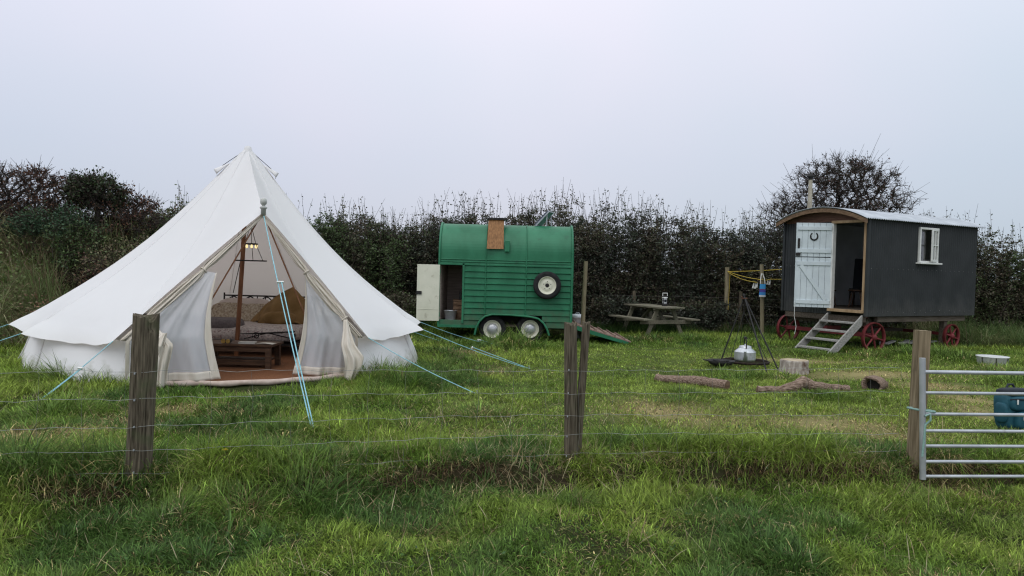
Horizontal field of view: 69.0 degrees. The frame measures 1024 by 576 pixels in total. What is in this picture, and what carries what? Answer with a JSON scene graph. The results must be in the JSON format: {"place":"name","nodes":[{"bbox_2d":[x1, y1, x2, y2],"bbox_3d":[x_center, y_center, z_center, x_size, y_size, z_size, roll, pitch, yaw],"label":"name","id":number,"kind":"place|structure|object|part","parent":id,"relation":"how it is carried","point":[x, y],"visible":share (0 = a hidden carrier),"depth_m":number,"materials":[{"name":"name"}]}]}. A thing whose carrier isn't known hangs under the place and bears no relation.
{"place":"outdoors","nodes":[
{"label":"outdoors","id":0,"kind":"place"},
{"bbox_2d":[221,339,231,342],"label":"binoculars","id":1,"kind":"object","parent":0,"point":[226,340],"visible":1,"depth_m":11.02,"materials":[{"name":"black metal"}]},
{"bbox_2d":[0,249,1023,575],"bbox_3d":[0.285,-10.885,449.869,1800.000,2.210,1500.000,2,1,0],"label":"ground","id":2,"kind":"structure","parent":0,"point":[620,473],"depth_m":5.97,"materials":[{"name":"plant"}]},
{"bbox_2d":[0,203,76,248],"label":"hedge shrub","id":3,"kind":"object","parent":2,"relation":"on","point":[27,236],"visible":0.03,"depth_m":15.95,"materials":[{"name":"green plant"}]},
{"bbox_2d":[0,158,97,232],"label":"thorn tree","id":4,"kind":"object","parent":2,"relation":"on","point":[6,193],"visible":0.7,"depth_m":15.72,"materials":[{"name":"green plant"}]},
{"bbox_2d":[0,200,117,290],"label":"bush","id":5,"kind":"object","parent":2,"relation":"on","point":[66,222],"visible":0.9,"depth_m":14.92,"materials":[{"name":"green plant"}]},
{"bbox_2d":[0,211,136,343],"bbox_3d":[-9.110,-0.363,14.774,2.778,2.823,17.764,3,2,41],"label":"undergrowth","id":6,"kind":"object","parent":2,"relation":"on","point":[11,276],"visible":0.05,"depth_m":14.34,"materials":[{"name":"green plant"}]},
{"bbox_2d":[55,165,137,229],"bbox_3d":[-8.965,-1.633,16.047,1.637,1.964,1.517,2,1,0],"label":"thorn tree","id":7,"kind":"object","parent":2,"relation":"on","point":[99,185],"visible":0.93,"depth_m":15.80,"materials":[{"name":"green plant"}]},
{"bbox_2d":[59,236,147,295],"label":"bramble","id":8,"kind":"object","parent":2,"relation":"on","point":[113,259],"visible":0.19,"depth_m":14.70,"materials":[{"name":"green plant"}]},
{"bbox_2d":[60,182,179,238],"bbox_3d":[-8.373,-1.408,16.334,2.603,1.872,2.253,2,1,0],"label":"thorn tree","id":9,"kind":"object","parent":2,"relation":"on","point":[123,216],"visible":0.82,"depth_m":16.12,"materials":[{"name":"green plant"}]},
{"bbox_2d":[90,184,188,241],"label":"hedge shrub","id":10,"kind":"object","parent":2,"relation":"on","point":[168,212],"depth_m":17.43,"materials":[{"name":"green plant"}]},
{"bbox_2d":[110,217,169,254],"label":"bramble","id":11,"kind":"object","parent":2,"relation":"on","point":[143,234],"visible":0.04,"depth_m":16.32,"materials":[{"name":"green plant"}]},
{"bbox_2d":[0,198,371,345],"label":"long grass","id":12,"kind":"structure","parent":2,"relation":"on","point":[48,288],"depth_m":14.51,"materials":[{"name":"green plant"}]},
{"bbox_2d":[176,186,286,212],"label":"hedge shrub","id":13,"kind":"object","parent":2,"relation":"on","point":[182,201],"depth_m":18.39,"materials":[{"name":"green plant"}]},
{"bbox_2d":[0,146,529,429],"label":"bell tent","id":14,"kind":"object","parent":2,"relation":"on","point":[182,271],"visible":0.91,"depth_m":10.52,"materials":[{"name":"fabric"}]},
{"bbox_2d":[212,340,283,368],"bbox_3d":[-4.088,1.000,11.252,1.100,0.362,0.556,2,1,0],"label":"coffee table","id":15,"kind":"object","parent":14,"relation":"on","point":[234,345],"visible":0.66,"depth_m":11.06,"materials":[{"name":"brown wood"}]},
{"bbox_2d":[238,341,256,343],"bbox_3d":[-3.943,0.813,11.107,0.240,0.024,0.170,1,1,-8],"label":"book","id":16,"kind":"object","parent":15,"relation":"on","point":[247,342],"visible":1,"depth_m":11.03,"materials":[{"name":"paper"}]},
{"bbox_2d":[235,229,266,261],"bbox_3d":[-4.212,-1.112,12.028,0.514,1.361,0.514,2,1,0],"label":"chandelier","id":17,"kind":"object","parent":14,"relation":"hanging from","point":[251,246],"visible":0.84,"depth_m":11.97,"materials":[{"name":"black metal"}]},
{"bbox_2d":[211,292,304,353],"bbox_3d":[-4.572,0.623,13.375,1.945,0.980,1.870,2,1,0],"label":"bed","id":18,"kind":"object","parent":14,"relation":"on","point":[252,331],"visible":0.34,"depth_m":12.47,"materials":[{"name":"grey fabric"}]},
{"bbox_2d":[211,317,244,327],"bbox_3d":[-5.064,0.618,12.744,0.930,0.248,0.594,2,1,0],"label":"throw","id":19,"kind":"object","parent":18,"relation":"on","point":[223,322],"visible":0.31,"depth_m":12.48,"materials":[{"name":"grey fabric"}]},
{"bbox_2d":[211,302,245,316],"bbox_3d":[-5.255,0.473,13.880,0.733,0.402,0.309,1,1,-3],"label":"pillow","id":20,"kind":"object","parent":18,"relation":"on","point":[225,309],"visible":0.58,"depth_m":13.83,"materials":[{"name":"beige fabric"}]},
{"bbox_2d":[219,298,268,303],"bbox_3d":[-5.061,0.424,14.099,1.030,0.465,0.327,2,1,0],"label":"pillow","id":21,"kind":"object","parent":18,"relation":"on","point":[251,301],"visible":0.2,"depth_m":14.10,"materials":[{"name":"beige fabric"}]},
{"bbox_2d":[241,304,264,321],"bbox_3d":[-4.736,0.479,13.801,0.590,0.376,0.313,2,1,6],"label":"pillow","id":22,"kind":"object","parent":18,"relation":"on","point":[249,312],"visible":0.42,"depth_m":13.75,"materials":[{"name":"beige fabric"}]},
{"bbox_2d":[251,287,304,323],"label":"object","id":23,"kind":"object","parent":18,"relation":"on","point":[271,312],"visible":0.67,"depth_m":13.43,"materials":[{"name":"brown fabric"}]},
{"bbox_2d":[298,196,416,295],"bbox_3d":[-4.549,-0.795,20.311,4.091,3.477,2.691,2,1,0],"label":"hedge shrub","id":24,"kind":"object","parent":2,"relation":"on","point":[366,262],"visible":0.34,"depth_m":19.92,"materials":[{"name":"green plant"}]},
{"bbox_2d":[312,194,419,295],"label":"hedge shrub","id":25,"kind":"object","parent":2,"relation":"on","point":[374,235],"visible":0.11,"depth_m":20.75,"materials":[{"name":"green plant"}]},
{"bbox_2d":[379,287,426,327],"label":"bramble","id":26,"kind":"object","parent":2,"relation":"on","point":[407,303],"visible":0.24,"depth_m":18.93,"materials":[{"name":"green plant"}]},
{"bbox_2d":[360,187,449,297],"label":"hedge shrub","id":27,"kind":"object","parent":2,"relation":"on","point":[409,287],"visible":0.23,"depth_m":20.77,"materials":[{"name":"green plant"}]},
{"bbox_2d":[0,372,837,575],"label":"weeds","id":28,"kind":"object","parent":2,"relation":"on","point":[631,519],"visible":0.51,"depth_m":5.37,"materials":[{"name":"green plant"}]},
{"bbox_2d":[398,190,486,296],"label":"hedge shrub","id":29,"kind":"object","parent":2,"relation":"on","point":[452,220],"visible":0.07,"depth_m":20.79,"materials":[{"name":"green plant"}]},
{"bbox_2d":[0,313,930,482],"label":"wire fence","id":30,"kind":"object","parent":2,"relation":"on","point":[139,428],"visible":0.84,"depth_m":5.85,"materials":[{"name":"metal"}]},
{"bbox_2d":[907,406,935,456],"bbox_3d":[3.384,1.174,6.170,0.166,0.376,0.338,2,1,0],"label":"rope loop","id":31,"kind":"object","parent":30,"relation":"attached to","point":[925,425],"visible":0.94,"depth_m":6.02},
{"bbox_2d":[919,358,1023,479],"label":"field gate","id":32,"kind":"structure","parent":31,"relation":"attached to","point":[923,392],"depth_m":6.04,"materials":[{"name":"metal"}]},
{"bbox_2d":[460,190,556,225],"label":"hedge shrub","id":33,"kind":"object","parent":2,"relation":"on","point":[520,218],"visible":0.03,"depth_m":21.14,"materials":[{"name":"green plant"}]},
{"bbox_2d":[0,347,1023,454],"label":"grass","id":34,"kind":"structure","parent":2,"relation":"on","point":[13,381],"depth_m":8.57,"materials":[{"name":"green plant"}]},
{"bbox_2d":[0,245,1023,386],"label":"grass","id":35,"kind":"structure","parent":2,"relation":"on","point":[957,354],"depth_m":14.62,"materials":[{"name":"green plant"}]},
{"bbox_2d":[0,382,1023,575],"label":"dry stalks","id":36,"kind":"object","parent":2,"relation":"on","point":[523,455],"visible":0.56,"depth_m":5.85,"materials":[{"name":"beige plant"}]},
{"bbox_2d":[416,217,630,343],"bbox_3d":[0.309,-0.186,17.832,4.946,2.865,2.138,2,1,0],"label":"horse trailer","id":37,"kind":"object","parent":2,"relation":"on","point":[499,273],"visible":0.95,"depth_m":17.00,"materials":[{"name":"green paint"}]},
{"bbox_3d":[-1.903,0.103,16.933,0.542,1.279,0.062,1,1,-4],"label":"side door","id":38,"kind":"part","parent":37,"relation":"part of","materials":[{"name":"beige paint"}]},
{"bbox_2d":[444,310,456,319],"bbox_3d":[-1.433,0.656,17.284,0.316,0.281,0.316,2,1,0],"label":"bucket","id":39,"kind":"object","parent":37,"relation":"on","point":[450,314],"visible":0.66,"depth_m":17.17,"materials":[{"name":"metal"}]},
{"bbox_2d":[453,299,461,319],"bbox_3d":[-1.201,0.538,17.571,0.380,0.522,0.380,1,1,-2],"label":"crate","id":40,"kind":"object","parent":37,"relation":"on","point":[457,304],"visible":0.3,"depth_m":17.39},
{"bbox_2d":[535,210,553,225],"bbox_3d":[0.777,-1.656,17.774,0.313,0.403,0.751,2,2,15],"label":"solar panel","id":41,"kind":"object","parent":37,"relation":"on","point":[545,217],"visible":0.85,"depth_m":17.63,"materials":[{"name":"glass"}]},
{"bbox_2d":[526,177,615,321],"bbox_3d":[1.484,-1.004,21.483,3.056,4.314,2.970,2,1,0],"label":"hedge shrub","id":42,"kind":"object","parent":2,"relation":"on","point":[561,221],"visible":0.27,"depth_m":20.72,"materials":[{"name":"green plant"}]},
{"bbox_2d":[572,313,580,338],"bbox_3d":[1.606,0.940,18.329,0.390,0.666,0.390,2,1,0],"label":"metal bin","id":43,"kind":"object","parent":2,"relation":"on","point":[576,318],"visible":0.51,"depth_m":18.17,"materials":[{"name":"metal"}]},
{"bbox_2d":[580,261,587,340],"bbox_3d":[1.711,0.437,17.767,0.142,2.154,0.110,2,1,0],"label":"wooden post","id":44,"kind":"object","parent":2,"relation":"on","point":[584,290],"visible":0.57,"depth_m":17.72,"materials":[{"name":"brown wood"}]},
{"bbox_2d":[585,291,645,327],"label":"bramble","id":45,"kind":"object","parent":2,"relation":"on","point":[605,308],"visible":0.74,"depth_m":20.25,"materials":[{"name":"green plant"}]},
{"bbox_2d":[569,187,678,322],"bbox_3d":[3.131,-0.900,21.586,3.451,4.154,2.557,1,2,-16],"label":"hedge shrub","id":46,"kind":"object","parent":2,"relation":"on","point":[627,249],"visible":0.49,"depth_m":21.06,"materials":[{"name":"green plant"}]},
{"bbox_2d":[608,304,699,335],"bbox_3d":[3.689,0.867,19.476,1.675,0.824,1.750,1,2,-23],"label":"picnic table","id":47,"kind":"object","parent":2,"relation":"on","point":[655,318],"visible":0.89,"depth_m":19.10,"materials":[{"name":"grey wood"}]},
{"bbox_2d":[662,293,667,305],"bbox_3d":[3.956,0.296,19.261,0.148,0.343,0.148,2,1,0],"label":"lantern","id":48,"kind":"object","parent":47,"relation":"on","point":[664,300],"visible":0.93,"depth_m":19.21,"materials":[{"name":"silver metal"}]},
{"bbox_2d":[418,318,921,339],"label":"long grass","id":49,"kind":"structure","parent":2,"relation":"on","point":[667,327],"depth_m":19.97,"materials":[{"name":"green plant"}]},
{"bbox_2d":[612,194,731,325],"bbox_3d":[4.613,-0.777,21.788,3.646,3.985,2.758,2,1,0],"label":"hedge shrub","id":50,"kind":"object","parent":2,"relation":"on","point":[674,267],"visible":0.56,"depth_m":21.18,"materials":[{"name":"green plant"}]},
{"bbox_2d":[572,291,794,328],"bbox_3d":[4.704,0.684,20.590,6.241,1.249,0.363,2,1,0],"label":"back fence","id":51,"kind":"object","parent":2,"relation":"on","point":[634,295],"visible":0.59,"depth_m":20.47,"materials":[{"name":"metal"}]},
{"bbox_2d":[654,374,729,388],"bbox_3d":[2.546,1.324,10.558,1.094,0.172,0.203,3,2,38],"label":"log","id":52,"kind":"object","parent":2,"relation":"on","point":[710,382],"visible":0.81,"depth_m":10.47,"materials":[{"name":"brown wood"}]},
{"bbox_2d":[660,293,743,330],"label":"bramble","id":53,"kind":"object","parent":2,"relation":"on","point":[715,315],"visible":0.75,"depth_m":20.49,"materials":[{"name":"green plant"}]},
{"bbox_2d":[702,359,739,366],"bbox_3d":[3.652,1.307,13.018,0.537,0.115,0.487,3,2,41],"label":"fire bowl","id":54,"kind":"object","parent":2,"relation":"on","point":[715,362],"visible":0.96,"depth_m":12.94,"materials":[{"name":"black metal"}]},
{"bbox_2d":[670,201,782,326],"bbox_3d":[6.187,-0.660,21.958,3.680,3.846,2.640,2,1,0],"label":"hedge shrub","id":55,"kind":"object","parent":2,"relation":"on","point":[735,281],"visible":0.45,"depth_m":21.33,"materials":[{"name":"green plant"}]},
{"bbox_2d":[724,267,728,326],"bbox_3d":[5.930,0.440,20.615,0.131,2.032,0.125,2,1,0],"label":"line post","id":56,"kind":"object","parent":2,"relation":"on","point":[726,293],"visible":0.66,"depth_m":20.56,"materials":[{"name":"brown wood"}]},
{"bbox_2d":[722,357,769,364],"bbox_3d":[4.219,1.323,13.467,0.844,0.044,0.844,2,1,0],"label":"grill","id":57,"kind":"object","parent":2,"relation":"on","point":[757,361],"visible":0.53,"depth_m":13.20,"materials":[{"name":"metal"}]},
{"bbox_2d":[734,336,755,361],"bbox_3d":[4.180,1.096,13.432,0.470,0.429,0.380,0,2,-40],"label":"kettle","id":58,"kind":"object","parent":57,"relation":"on","point":[745,353],"visible":0.99,"depth_m":13.33,"materials":[{"name":"metal"}]},
{"bbox_2d":[721,294,778,374],"bbox_3d":[4.294,0.781,12.986,0.696,1.332,1.719,1,2,-14],"label":"fire tripod","id":59,"kind":"object","parent":2,"relation":"on","point":[744,298],"visible":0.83,"depth_m":13.29,"materials":[{"name":"black metal"}]},
{"bbox_2d":[760,264,763,334],"bbox_3d":[6.513,0.450,19.415,0.188,2.133,0.108,2,1,0],"label":"line post","id":60,"kind":"object","parent":2,"relation":"on","point":[762,305],"visible":0.71,"depth_m":19.37,"materials":[{"name":"brown wood"}]},
{"bbox_2d":[727,269,781,307],"bbox_3d":[6.674,0.086,20.038,1.164,1.286,1.409,1,2,-16],"label":"washing line","id":61,"kind":"object","parent":60,"relation":"attached to","point":[729,272],"visible":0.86,"depth_m":19.99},
{"bbox_2d":[759,273,765,296],"bbox_3d":[6.483,-0.074,19.288,0.173,0.606,0.125,2,1,0],"label":"peg bag","id":62,"kind":"object","parent":61,"relation":"hanging from","point":[762,291],"visible":1,"depth_m":19.25,"materials":[{"name":"fabric"}]},
{"bbox_2d":[718,197,813,326],"bbox_3d":[7.615,-0.693,22.246,3.634,3.968,2.694,2,1,0],"label":"hedge shrub","id":63,"kind":"object","parent":2,"relation":"on","point":[778,311],"visible":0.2,"depth_m":21.83,"materials":[{"name":"green plant"}]},
{"bbox_2d":[750,186,806,323],"bbox_3d":[8.369,-1.003,22.935,2.226,4.198,2.172,2,2,32],"label":"thorn tree","id":64,"kind":"object","parent":2,"relation":"on","point":[791,207],"visible":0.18,"depth_m":22.75,"materials":[{"name":"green plant"}]},
{"bbox_2d":[779,358,809,374],"bbox_3d":[4.715,1.324,12.415,0.504,0.264,0.525,2,1,0],"label":"tree stump","id":65,"kind":"object","parent":2,"relation":"on","point":[792,365],"visible":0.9,"depth_m":12.22,"materials":[{"name":"beige wood"}]},
{"bbox_2d":[756,376,849,392],"bbox_3d":[4.012,1.331,10.182,1.390,0.259,0.224,1,2,-10],"label":"log","id":66,"kind":"object","parent":2,"relation":"on","point":[801,382],"visible":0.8,"depth_m":10.10,"materials":[{"name":"brown wood"}]},
{"bbox_2d":[768,199,885,327],"bbox_3d":[9.489,-0.691,22.289,3.807,4.052,2.579,2,1,0],"label":"hedge shrub","id":67,"kind":"object","parent":2,"relation":"on","point":[773,227],"depth_m":22.01,"materials":[{"name":"green plant"}]},
{"bbox_2d":[795,313,862,353],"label":"wooden steps","id":68,"kind":"structure","parent":2,"relation":"on","point":[849,333],"depth_m":15.95,"materials":[{"name":"grey wood"}]},
{"bbox_2d":[764,136,928,226],"bbox_3d":[10.406,-1.846,23.542,4.499,5.676,4.300,0,2,-40],"label":"thorn tree","id":69,"kind":"object","parent":2,"relation":"on","point":[857,169],"visible":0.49,"depth_m":22.92,"materials":[{"name":"green plant"}]},
{"bbox_2d":[861,375,887,389],"bbox_3d":[5.234,1.408,10.716,0.288,0.289,0.400,3,2,42],"label":"hollow log","id":70,"kind":"object","parent":2,"relation":"on","point":[877,382],"visible":0.71,"depth_m":10.64,"materials":[{"name":"brown wood"}]},
{"bbox_2d":[775,174,985,351],"bbox_3d":[8.645,-0.682,17.776,4.824,4.098,2.502,1,2,-29],"label":"shepherd hut","id":71,"kind":"object","parent":2,"relation":"on","point":[916,268],"visible":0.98,"depth_m":16.89,"materials":[{"name":"paint"}]},
{"bbox_2d":[794,257,830,333],"bbox_3d":[6.764,0.184,16.787,0.755,1.741,0.094,2,2,13],"label":"lower door","id":72,"kind":"structure","parent":71,"relation":"in","point":[813,291],"depth_m":16.79,"materials":[{"name":"white paint"}]},
{"bbox_2d":[796,223,832,256],"bbox_3d":[6.800,-1.086,16.770,0.757,0.760,0.062,2,2,13],"label":"upper door","id":73,"kind":"structure","parent":71,"relation":"in","point":[812,240],"depth_m":16.77,"materials":[{"name":"white paint"}]},
{"bbox_2d":[848,289,861,307],"bbox_3d":[8.049,0.253,17.387,0.400,0.423,0.400,3,2,38],"label":"stool","id":74,"kind":"object","parent":71,"relation":"on","point":[860,292],"visible":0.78,"depth_m":17.36,"materials":[{"name":"brown wood"}]},
{"bbox_2d":[849,259,862,306],"bbox_3d":[8.494,-0.130,18.039,0.500,1.172,0.606,3,2,36],"label":"chair","id":75,"kind":"object","parent":71,"relation":"on","point":[858,274],"visible":0.34,"depth_m":18.25,"materials":[{"name":"fabric"}]},
{"bbox_2d":[916,227,941,264],"bbox_3d":[9.479,-0.952,16.900,0.794,0.828,0.185,1,2,-29],"label":"window","id":76,"kind":"structure","parent":71,"relation":"in","point":[935,237],"depth_m":16.83,"materials":[{"name":"white paint"}]},
{"bbox_2d":[879,339,936,344],"bbox_3d":[9.286,1.278,17.473,2.231,0.100,0.478,1,2,-29],"label":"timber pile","id":77,"kind":"object","parent":2,"relation":"on","point":[903,342],"visible":0.51,"depth_m":17.35,"materials":[{"name":"brown wood"}]},
{"bbox_2d":[875,206,990,329],"bbox_3d":[11.936,-0.549,21.935,3.611,3.871,2.906,2,1,0],"label":"hedge shrub","id":78,"kind":"object","parent":2,"relation":"on","point":[887,324],"visible":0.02,"depth_m":21.29,"materials":[{"name":"green plant"}]},
{"bbox_2d":[886,306,1023,347],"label":"long grass","id":79,"kind":"structure","parent":2,"relation":"on","point":[973,334],"depth_m":18.68,"materials":[{"name":"green plant"}]},
{"bbox_2d":[954,213,1023,332],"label":"hedge shrub","id":80,"kind":"object","parent":2,"relation":"on","point":[1001,284],"visible":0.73,"depth_m":20.27,"materials":[{"name":"green plant"}]},
{"bbox_2d":[975,354,1009,365],"bbox_3d":[8.975,1.365,13.914,0.550,0.188,0.550,2,1,0],"label":"tub","id":81,"kind":"object","parent":2,"relation":"on","point":[990,359],"visible":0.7,"depth_m":13.75,"materials":[{"name":"ceramic"}]},
{"bbox_2d":[993,383,1023,429],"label":"container","id":82,"kind":"object","parent":2,"relation":"on","point":[1007,404],"visible":0.87,"depth_m":8.01,"materials":[{"name":"teal plastic"}]},
{"bbox_2d":[0,0,1023,281],"label":"sky","id":83,"kind":"structure","parent":0,"point":[706,103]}
]}

